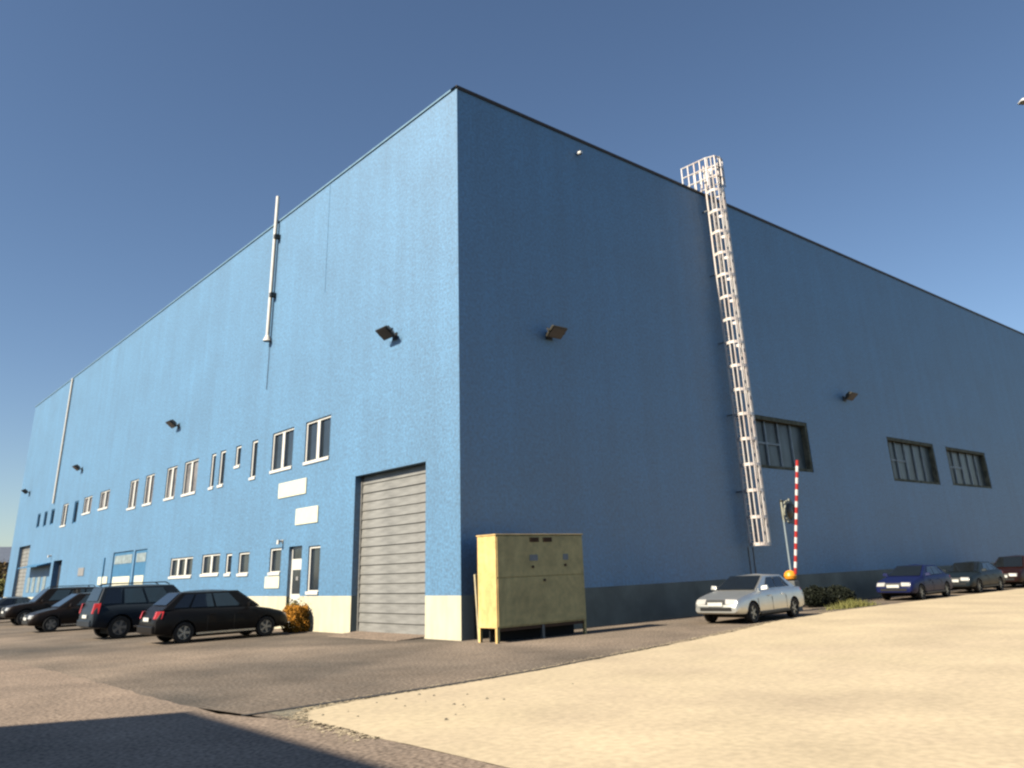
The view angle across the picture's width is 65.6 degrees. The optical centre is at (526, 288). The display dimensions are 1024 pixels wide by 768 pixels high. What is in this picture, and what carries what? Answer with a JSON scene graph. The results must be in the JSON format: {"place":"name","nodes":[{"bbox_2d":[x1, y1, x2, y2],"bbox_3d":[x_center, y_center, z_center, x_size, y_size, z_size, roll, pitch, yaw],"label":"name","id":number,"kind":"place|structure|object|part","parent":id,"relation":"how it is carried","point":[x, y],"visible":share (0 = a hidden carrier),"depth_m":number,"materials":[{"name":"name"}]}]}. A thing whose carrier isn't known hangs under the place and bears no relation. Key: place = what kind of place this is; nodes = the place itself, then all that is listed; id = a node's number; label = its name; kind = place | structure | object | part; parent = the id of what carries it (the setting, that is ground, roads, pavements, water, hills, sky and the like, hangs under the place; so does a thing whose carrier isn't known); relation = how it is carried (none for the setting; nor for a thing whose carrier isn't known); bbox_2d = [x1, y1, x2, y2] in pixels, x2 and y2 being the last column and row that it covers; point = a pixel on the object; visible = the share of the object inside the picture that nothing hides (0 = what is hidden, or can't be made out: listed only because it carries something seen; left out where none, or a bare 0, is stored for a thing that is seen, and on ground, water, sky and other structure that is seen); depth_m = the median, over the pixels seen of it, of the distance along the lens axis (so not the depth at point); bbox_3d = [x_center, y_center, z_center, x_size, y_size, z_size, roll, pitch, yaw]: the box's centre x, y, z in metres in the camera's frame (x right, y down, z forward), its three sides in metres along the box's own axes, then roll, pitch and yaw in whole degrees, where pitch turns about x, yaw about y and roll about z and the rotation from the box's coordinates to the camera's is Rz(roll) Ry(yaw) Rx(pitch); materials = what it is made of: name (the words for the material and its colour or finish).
{"place":"outdoors","nodes":[
{"label":"outdoors","id":0,"kind":"place"},
{"bbox_2d":[0,547,11,597],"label":"house","id":1,"kind":"structure","parent":0,"point":[5,553],"depth_m":108.35,"materials":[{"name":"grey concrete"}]},
{"bbox_2d":[0,660,505,767],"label":"concrete road","id":2,"kind":"structure","parent":0,"point":[51,719],"depth_m":9.79,"materials":[{"name":"grey concrete"}]},
{"bbox_2d":[0,584,1023,767],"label":"asphalt yard","id":3,"kind":"structure","parent":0,"point":[252,672],"depth_m":18.80,"materials":[{"name":"grey asphalt"}]},
{"bbox_2d":[0,574,5,597],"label":"garden tree","id":4,"kind":"object","parent":3,"relation":"on","point":[2,586],"visible":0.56,"depth_m":84.89,"materials":[{"name":"green plant"}]},
{"bbox_2d":[0,569,7,596],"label":"garden tree","id":5,"kind":"object","parent":3,"relation":"on","point":[4,577],"visible":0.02,"depth_m":90.98,"materials":[{"name":"green plant"}]},
{"bbox_2d":[0,559,8,584],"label":"garden tree","id":6,"kind":"object","parent":3,"relation":"on","point":[1,569],"visible":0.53,"depth_m":92.85,"materials":[{"name":"green plant"}]},
{"bbox_2d":[0,597,30,619],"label":"parked car","id":7,"kind":"object","parent":3,"relation":"on","point":[6,601],"visible":0.15,"depth_m":45.98,"materials":[{"name":"blue paint"}]},
{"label":"side window","id":8,"kind":"part","parent":7,"relation":"part of","materials":[{"name":"black glass"}]},
{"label":"side window","id":9,"kind":"part","parent":7,"relation":"part of","materials":[{"name":"black glass"}]},
{"bbox_2d":[0,585,94,624],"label":"parked car","id":10,"kind":"object","parent":3,"relation":"on","point":[41,600],"visible":0.49,"depth_m":42.11,"materials":[{"name":"black paint"}]},
{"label":"side window","id":11,"kind":"part","parent":10,"relation":"part of","materials":[{"name":"black glass"}]},
{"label":"side window","id":12,"kind":"part","parent":10,"relation":"part of","materials":[{"name":"black glass"}]},
{"bbox_2d":[21,592,90,631],"bbox_3d":[-19.931,14.467,35.709,4.509,1.550,2.106,14,-25,-39],"label":"parked car","id":13,"kind":"object","parent":3,"relation":"on","point":[64,612],"visible":0.53,"depth_m":34.49,"materials":[{"name":"black paint"}]},
{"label":"side window","id":14,"kind":"part","parent":13,"relation":"part of","materials":[{"name":"black glass"}]},
{"bbox_2d":[76,581,179,638],"bbox_3d":[-14.103,12.034,29.935,4.689,1.869,2.182,15,-26,-40],"label":"parked car","id":15,"kind":"object","parent":3,"relation":"on","point":[114,612],"visible":0.46,"depth_m":28.63,"materials":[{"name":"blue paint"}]},
{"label":"rear window","id":16,"kind":"part","parent":15,"relation":"part of","materials":[{"name":"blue glass"}]},
{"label":"side window","id":17,"kind":"part","parent":15,"relation":"part of","materials":[{"name":"black glass"}]},
{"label":"side window","id":18,"kind":"part","parent":15,"relation":"part of","materials":[{"name":"black glass"}]},
{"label":"side window","id":19,"kind":"part","parent":15,"relation":"part of","materials":[{"name":"black glass"}]},
{"bbox_2d":[137,589,287,643],"bbox_3d":[-10.351,10.848,26.504,4.509,1.550,2.106,14,-25,-39],"label":"parked car","id":20,"kind":"object","parent":3,"relation":"on","point":[182,617],"visible":1,"depth_m":25.65,"materials":[{"name":"black paint"}]},
{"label":"rear window","id":21,"kind":"part","parent":20,"relation":"part of","materials":[{"name":"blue glass"}]},
{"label":"side window","id":22,"kind":"part","parent":20,"relation":"part of","materials":[{"name":"black glass"}]},
{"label":"side window","id":23,"kind":"part","parent":20,"relation":"part of","materials":[{"name":"black glass"}]},
{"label":"side window","id":24,"kind":"part","parent":20,"relation":"part of","materials":[{"name":"black glass"}]},
{"bbox_2d":[281,598,310,632],"bbox_3d":[-8.260,11.679,28.412,0.912,1.232,1.222,14,-25,-39],"label":"orange shrub","id":25,"kind":"object","parent":3,"relation":"on","point":[297,616],"visible":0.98,"depth_m":28.11,"materials":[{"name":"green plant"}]},
{"bbox_2d":[269,683,463,721],"bbox_3d":[-0.769,6.667,13.394,1.250,0.001,7.266,-20,-26,41],"label":"gravel strip","id":26,"kind":"object","parent":3,"relation":"on","point":[286,713],"visible":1,"depth_m":11.34,"materials":[{"name":"beige gravel"}]},
{"bbox_2d":[240,644,667,715],"bbox_3d":[-0.168,7.144,14.789,0.496,0.032,10.816,-19,-25,39],"label":"drain channel","id":27,"kind":"object","parent":3,"relation":"on","point":[357,698],"visible":0.62,"depth_m":13.06,"materials":[{"name":"concrete"}]},
{"bbox_2d":[474,574,478,641],"bbox_3d":[-1.324,8.736,21.767,0.140,1.720,0.229,14,-25,-39],"label":"wooden plank","id":28,"kind":"object","parent":3,"relation":"on","point":[476,585],"visible":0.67,"depth_m":21.87,"materials":[{"name":"brown wood"}]},
{"bbox_2d":[476,534,586,643],"bbox_3d":[0.194,8.374,22.429,3.360,2.735,0.890,14,-25,-39],"label":"steel cabinet","id":29,"kind":"object","parent":3,"relation":"on","point":[531,585],"visible":1,"depth_m":21.90,"materials":[{"name":"metal"}]},
{"bbox_2d":[696,574,803,622],"bbox_3d":[7.301,10.009,25.824,2.049,1.380,4.389,-20,-26,41],"label":"parked car","id":30,"kind":"object","parent":3,"relation":"on","point":[750,598],"visible":1,"depth_m":25.02,"materials":[{"name":"silver metal"}]},
{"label":"side window","id":31,"kind":"part","parent":30,"relation":"part of","materials":[{"name":"black glass"}]},
{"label":"side window","id":32,"kind":"part","parent":30,"relation":"part of","materials":[{"name":"black glass"}]},
{"bbox_2d":[779,499,794,569],"bbox_3d":[10.698,10.515,31.723,0.931,4.124,0.190,14,-25,-39],"label":"traffic mirror","id":33,"kind":"object","parent":3,"relation":"on","point":[787,511],"visible":0.86,"depth_m":32.03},
{"bbox_2d":[784,460,802,611],"bbox_3d":[9.919,9.131,29.536,0.470,5.333,1.188,14,-25,-39],"label":"parking barrier","id":34,"kind":"object","parent":3,"relation":"on","point":[790,576],"visible":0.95,"depth_m":29.39,"materials":[{"name":"metal"}]},
{"bbox_2d":[802,585,834,607],"bbox_3d":[11.332,12.062,31.102,1.800,0.925,1.204,14,-25,-39],"label":"bush","id":35,"kind":"object","parent":3,"relation":"on","point":[815,596],"visible":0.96,"depth_m":30.84,"materials":[{"name":"green plant"}]},
{"bbox_2d":[825,584,856,604],"bbox_3d":[12.618,12.428,32.198,2.016,0.849,1.198,14,-25,-39],"label":"bush","id":36,"kind":"object","parent":3,"relation":"on","point":[839,592],"visible":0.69,"depth_m":31.93,"materials":[{"name":"green plant"}]},
{"bbox_2d":[819,597,880,609],"bbox_3d":[12.327,11.898,30.179,4.592,0.372,1.006,14,-25,-39],"label":"grass tuft","id":37,"kind":"object","parent":3,"relation":"on","point":[848,604],"visible":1,"depth_m":29.86,"materials":[{"name":"plant"}]},
{"bbox_2d":[876,564,952,599],"bbox_3d":[16.889,12.731,34.575,4.389,1.380,2.049,15,-26,-40],"label":"parked car","id":38,"kind":"object","parent":3,"relation":"on","point":[919,581],"visible":1,"depth_m":33.76,"materials":[{"name":"blue paint"}]},
{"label":"side window","id":39,"kind":"part","parent":38,"relation":"part of","materials":[{"name":"black glass"}]},
{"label":"side window","id":40,"kind":"part","parent":38,"relation":"part of","materials":[{"name":"black glass"}]},
{"bbox_2d":[942,561,1005,592],"bbox_3d":[21.442,13.876,38.312,4.389,1.380,2.049,14,-25,-39],"label":"parked car","id":41,"kind":"object","parent":3,"relation":"on","point":[977,576],"visible":0.83,"depth_m":37.59,"materials":[{"name":"teal paint"}]},
{"bbox_2d":[993,555,1023,587],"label":"parked car","id":42,"kind":"object","parent":3,"relation":"on","point":[1011,568],"visible":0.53,"depth_m":40.98,"materials":[{"name":"red paint"}]},
{"bbox_2d":[0,0,1023,546],"label":"sky","id":43,"kind":"structure","parent":0,"point":[144,144],"materials":[{"name":"blue"}]},
{"bbox_2d":[3,85,1023,640],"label":"warehouse","id":44,"kind":"structure","parent":0,"point":[467,245],"depth_m":32.26,"materials":[{"name":"metal"}]},
{"bbox_2d":[25,578,30,592],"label":"service window","id":45,"kind":"structure","parent":44,"relation":"in","point":[28,581],"depth_m":62.58,"materials":[{"name":"glass"}]},
{"bbox_2d":[30,577,35,591],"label":"service window","id":46,"kind":"structure","parent":44,"relation":"in","point":[33,579],"depth_m":61.38,"materials":[{"name":"white glass"}]},
{"bbox_2d":[35,577,40,591],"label":"service window","id":47,"kind":"structure","parent":44,"relation":"in","point":[39,578],"depth_m":60.10,"materials":[{"name":"white glass"}]},
{"bbox_2d":[41,576,45,590],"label":"service window","id":48,"kind":"structure","parent":44,"relation":"in","point":[44,578],"depth_m":58.87,"materials":[{"name":"white glass"}]},
{"bbox_2d":[43,511,47,526],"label":"window","id":49,"kind":"structure","parent":44,"relation":"in","point":[47,511],"depth_m":62.99,"materials":[{"name":"blue glass"}]},
{"bbox_2d":[50,509,54,524],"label":"window","id":50,"kind":"structure","parent":44,"relation":"in","point":[52,518],"depth_m":61.35,"materials":[{"name":"blue glass"}]},
{"bbox_2d":[56,561,61,587],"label":"dark doorway","id":51,"kind":"structure","parent":44,"relation":"in","point":[60,565],"depth_m":57.71,"materials":[{"name":"metal"}]},
{"bbox_2d":[59,503,68,527],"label":"window","id":52,"kind":"structure","parent":44,"relation":"in","point":[65,510],"depth_m":58.43,"materials":[{"name":"white glass"}]},
{"bbox_2d":[73,501,78,522],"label":"window","id":53,"kind":"structure","parent":44,"relation":"in","point":[77,502],"depth_m":56.37,"materials":[{"name":"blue glass"}]},
{"bbox_2d":[72,464,82,470],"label":"floodlight","id":54,"kind":"object","parent":44,"relation":"attached to","point":[76,467],"visible":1,"depth_m":56.59,"materials":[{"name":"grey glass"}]},
{"bbox_2d":[77,568,83,575],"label":"sign board","id":55,"kind":"object","parent":44,"relation":"attached to","point":[80,571],"visible":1,"depth_m":51.91,"materials":[{"name":"white metal"}]},
{"bbox_2d":[81,496,92,514],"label":"window","id":56,"kind":"structure","parent":44,"relation":"in","point":[88,501],"depth_m":54.12,"materials":[{"name":"white glass"}]},
{"bbox_2d":[97,577,107,584],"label":"sign board","id":57,"kind":"object","parent":44,"relation":"attached to","point":[104,580],"visible":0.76,"depth_m":47.93,"materials":[{"name":"white metal"}]},
{"bbox_2d":[97,490,109,510],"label":"window","id":58,"kind":"structure","parent":44,"relation":"in","point":[105,495],"depth_m":51.26,"materials":[{"name":"white glass"}]},
{"bbox_2d":[111,550,133,585],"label":"service door","id":59,"kind":"structure","parent":44,"relation":"in","point":[122,566],"depth_m":45.77,"materials":[{"name":"blue paint"}]},
{"bbox_2d":[126,479,138,510],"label":"window","id":60,"kind":"structure","parent":44,"relation":"in","point":[134,485],"depth_m":46.96,"materials":[{"name":"white glass"}]},
{"bbox_2d":[133,549,147,583],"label":"service door","id":61,"kind":"structure","parent":44,"relation":"in","point":[141,555],"depth_m":43.49,"materials":[{"name":"blue paint"}]},
{"bbox_2d":[142,474,154,506],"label":"window","id":62,"kind":"structure","parent":44,"relation":"in","point":[150,479],"depth_m":44.95,"materials":[{"name":"white glass"}]},
{"bbox_2d":[163,466,177,500],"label":"window","id":63,"kind":"structure","parent":44,"relation":"in","point":[172,472],"depth_m":42.41,"materials":[{"name":"white glass"}]},
{"bbox_2d":[165,419,179,428],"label":"floodlight","id":64,"kind":"object","parent":44,"relation":"attached to","point":[172,423],"visible":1,"depth_m":42.70,"materials":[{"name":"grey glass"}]},
{"bbox_2d":[168,556,192,578],"bbox_3d":[-16.850,13.649,38.835,0.195,0.970,3.120,14,-25,-39],"label":"window","id":65,"kind":"structure","parent":44,"relation":"in","point":[180,567],"depth_m":38.99,"materials":[{"name":"white glass"}]},
{"bbox_2d":[181,458,198,496],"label":"window","id":66,"kind":"structure","parent":44,"relation":"in","point":[191,471],"depth_m":40.37,"materials":[{"name":"white glass"}]},
{"bbox_2d":[200,553,219,576],"bbox_3d":[-14.339,12.579,36.155,0.195,0.960,2.170,14,-25,-39],"label":"window","id":67,"kind":"structure","parent":44,"relation":"in","point":[211,562],"depth_m":36.19,"materials":[{"name":"white glass"}]},
{"bbox_2d":[208,454,215,489],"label":"window","id":68,"kind":"structure","parent":44,"relation":"in","point":[214,455],"depth_m":38.28,"materials":[{"name":"white glass"}]},
{"bbox_2d":[217,450,225,487],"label":"window","id":69,"kind":"structure","parent":44,"relation":"in","point":[222,468],"depth_m":37.49,"materials":[{"name":"white glass"}]},
{"bbox_2d":[223,553,231,575],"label":"window","id":70,"kind":"structure","parent":44,"relation":"in","point":[229,557],"depth_m":34.81,"materials":[{"name":"white glass"}]},
{"bbox_2d":[233,445,241,468],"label":"window","id":71,"kind":"structure","parent":44,"relation":"in","point":[239,447],"depth_m":36.29,"materials":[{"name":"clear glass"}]},
{"bbox_2d":[236,552,249,575],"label":"window","id":72,"kind":"structure","parent":44,"relation":"in","point":[244,556],"depth_m":33.68,"materials":[{"name":"clear glass"}]},
{"bbox_2d":[248,440,257,479],"bbox_3d":[-11.883,7.492,34.774,0.195,1.710,0.620,14,-25,-39],"label":"window","id":73,"kind":"structure","parent":44,"relation":"in","point":[253,473],"depth_m":34.92,"materials":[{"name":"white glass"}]},
{"bbox_2d":[263,196,280,389],"bbox_3d":[-11.734,-0.007,36.560,0.386,9.400,0.473,14,-25,-39],"label":"flue pipe","id":74,"kind":"object","parent":44,"relation":"attached to","point":[272,294],"visible":1,"depth_m":36.73,"materials":[{"name":"silver metal"}]},
{"bbox_2d":[264,576,279,587],"bbox_3d":[-9.980,11.512,31.145,0.030,0.440,1.300,14,-25,-39],"label":"sign board","id":75,"kind":"object","parent":44,"relation":"attached to","point":[272,581],"visible":1,"depth_m":31.09,"materials":[{"name":"white metal"}]},
{"bbox_2d":[267,547,281,575],"bbox_3d":[-9.879,10.769,31.366,0.195,1.020,1.050,14,-25,-39],"label":"window","id":76,"kind":"structure","parent":44,"relation":"in","point":[276,552],"depth_m":31.52,"materials":[{"name":"clear glass"}]},
{"bbox_2d":[269,427,293,473],"bbox_3d":[-10.046,6.693,32.817,0.195,1.680,2.020,14,-25,-39],"label":"window","id":77,"kind":"structure","parent":44,"relation":"in","point":[283,440],"depth_m":32.90,"materials":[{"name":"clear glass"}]},
{"bbox_2d":[278,478,306,498],"bbox_3d":[-9.262,7.896,31.395,0.030,0.590,2.430,14,-25,-39],"label":"sign board","id":78,"kind":"object","parent":44,"relation":"attached to","point":[293,488],"visible":1,"depth_m":31.32,"materials":[{"name":"white metal"}]},
{"bbox_2d":[288,546,301,622],"bbox_3d":[-8.655,11.226,29.863,0.124,2.950,1.100,14,-25,-39],"label":"door","id":79,"kind":"structure","parent":44,"relation":"in","point":[297,550],"depth_m":30.11,"materials":[{"name":"white plastic"}]},
{"bbox_2d":[295,505,318,524],"bbox_3d":[-8.319,8.580,30.055,0.030,0.600,1.820,14,-25,-39],"label":"sign board","id":80,"kind":"object","parent":44,"relation":"attached to","point":[306,515],"visible":1,"depth_m":30.00,"materials":[{"name":"white metal"}]},
{"bbox_2d":[305,545,320,594],"bbox_3d":[-7.714,10.241,28.934,0.195,1.680,0.940,14,-25,-39],"label":"window","id":81,"kind":"structure","parent":44,"relation":"in","point":[314,561],"depth_m":29.07,"materials":[{"name":"clear glass"}]},
{"bbox_2d":[303,415,330,465],"bbox_3d":[-8.027,5.852,30.656,0.195,1.680,2.070,14,-25,-39],"label":"window","id":82,"kind":"structure","parent":44,"relation":"in","point":[318,431],"depth_m":30.73,"materials":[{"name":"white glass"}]},
{"bbox_2d":[375,325,397,340],"bbox_3d":[-4.813,1.525,27.553,0.618,0.416,0.760,14,-25,-39],"label":"floodlight","id":83,"kind":"object","parent":44,"relation":"attached to","point":[386,332],"visible":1,"depth_m":27.42,"materials":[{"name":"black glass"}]},
{"bbox_2d":[546,325,567,339],"bbox_3d":[0.968,1.485,27.259,0.760,0.416,0.618,14,-25,-39],"label":"floodlight","id":84,"kind":"object","parent":44,"relation":"attached to","point":[556,331],"visible":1,"depth_m":27.12,"materials":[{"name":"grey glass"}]},
{"bbox_2d":[681,155,770,573],"bbox_3d":[8.604,2.709,34.197,1.006,18.133,1.891,14,-25,-39],"label":"caged ladder","id":85,"kind":"object","parent":44,"relation":"attached to","point":[740,341],"visible":1,"depth_m":33.74,"materials":[{"name":"metal"}]},
{"bbox_2d":[755,415,813,472],"bbox_3d":[11.357,6.962,35.493,4.480,2.280,0.260,14,-25,-39],"label":"window","id":86,"kind":"structure","parent":44,"relation":"in","point":[781,442],"depth_m":35.76,"materials":[{"name":"grey glass"}]},
{"bbox_2d":[843,391,857,400],"bbox_3d":[16.298,5.413,40.053,0.760,0.416,0.618,14,-25,-39],"label":"floodlight","id":87,"kind":"object","parent":44,"relation":"attached to","point":[849,395],"visible":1,"depth_m":39.90,"materials":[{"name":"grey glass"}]},
{"bbox_2d":[886,437,939,484],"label":"window","id":88,"kind":"structure","parent":44,"relation":"in","point":[911,461],"depth_m":43.92,"materials":[{"name":"grey glass"}]},
{"bbox_2d":[945,447,991,488],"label":"window","id":89,"kind":"structure","parent":44,"relation":"in","point":[968,468],"depth_m":48.69,"materials":[{"name":"grey glass"}]},
{"bbox_2d":[309,588,1023,767],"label":"concrete slab","id":90,"kind":"structure","parent":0,"point":[934,683],"depth_m":10.82,"materials":[{"name":"beige concrete"}]},
{"bbox_2d":[322,683,572,719],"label":"pebbles","id":91,"kind":"object","parent":90,"relation":"on","point":[434,695],"visible":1,"depth_m":11.42,"materials":[{"name":"stone"}]},
{"bbox_2d":[260,611,833,741],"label":"sand specks","id":92,"kind":"object","parent":90,"relation":"on","point":[307,715],"visible":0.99,"depth_m":11.64,"materials":[{"name":"beige sand"}]},
{"bbox_2d":[1017,98,1023,104],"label":"street lamp","id":93,"kind":"object","parent":90,"relation":"on","point":[1021,101],"visible":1,"depth_m":12.00,"materials":[{"name":"metal"}]}
]}

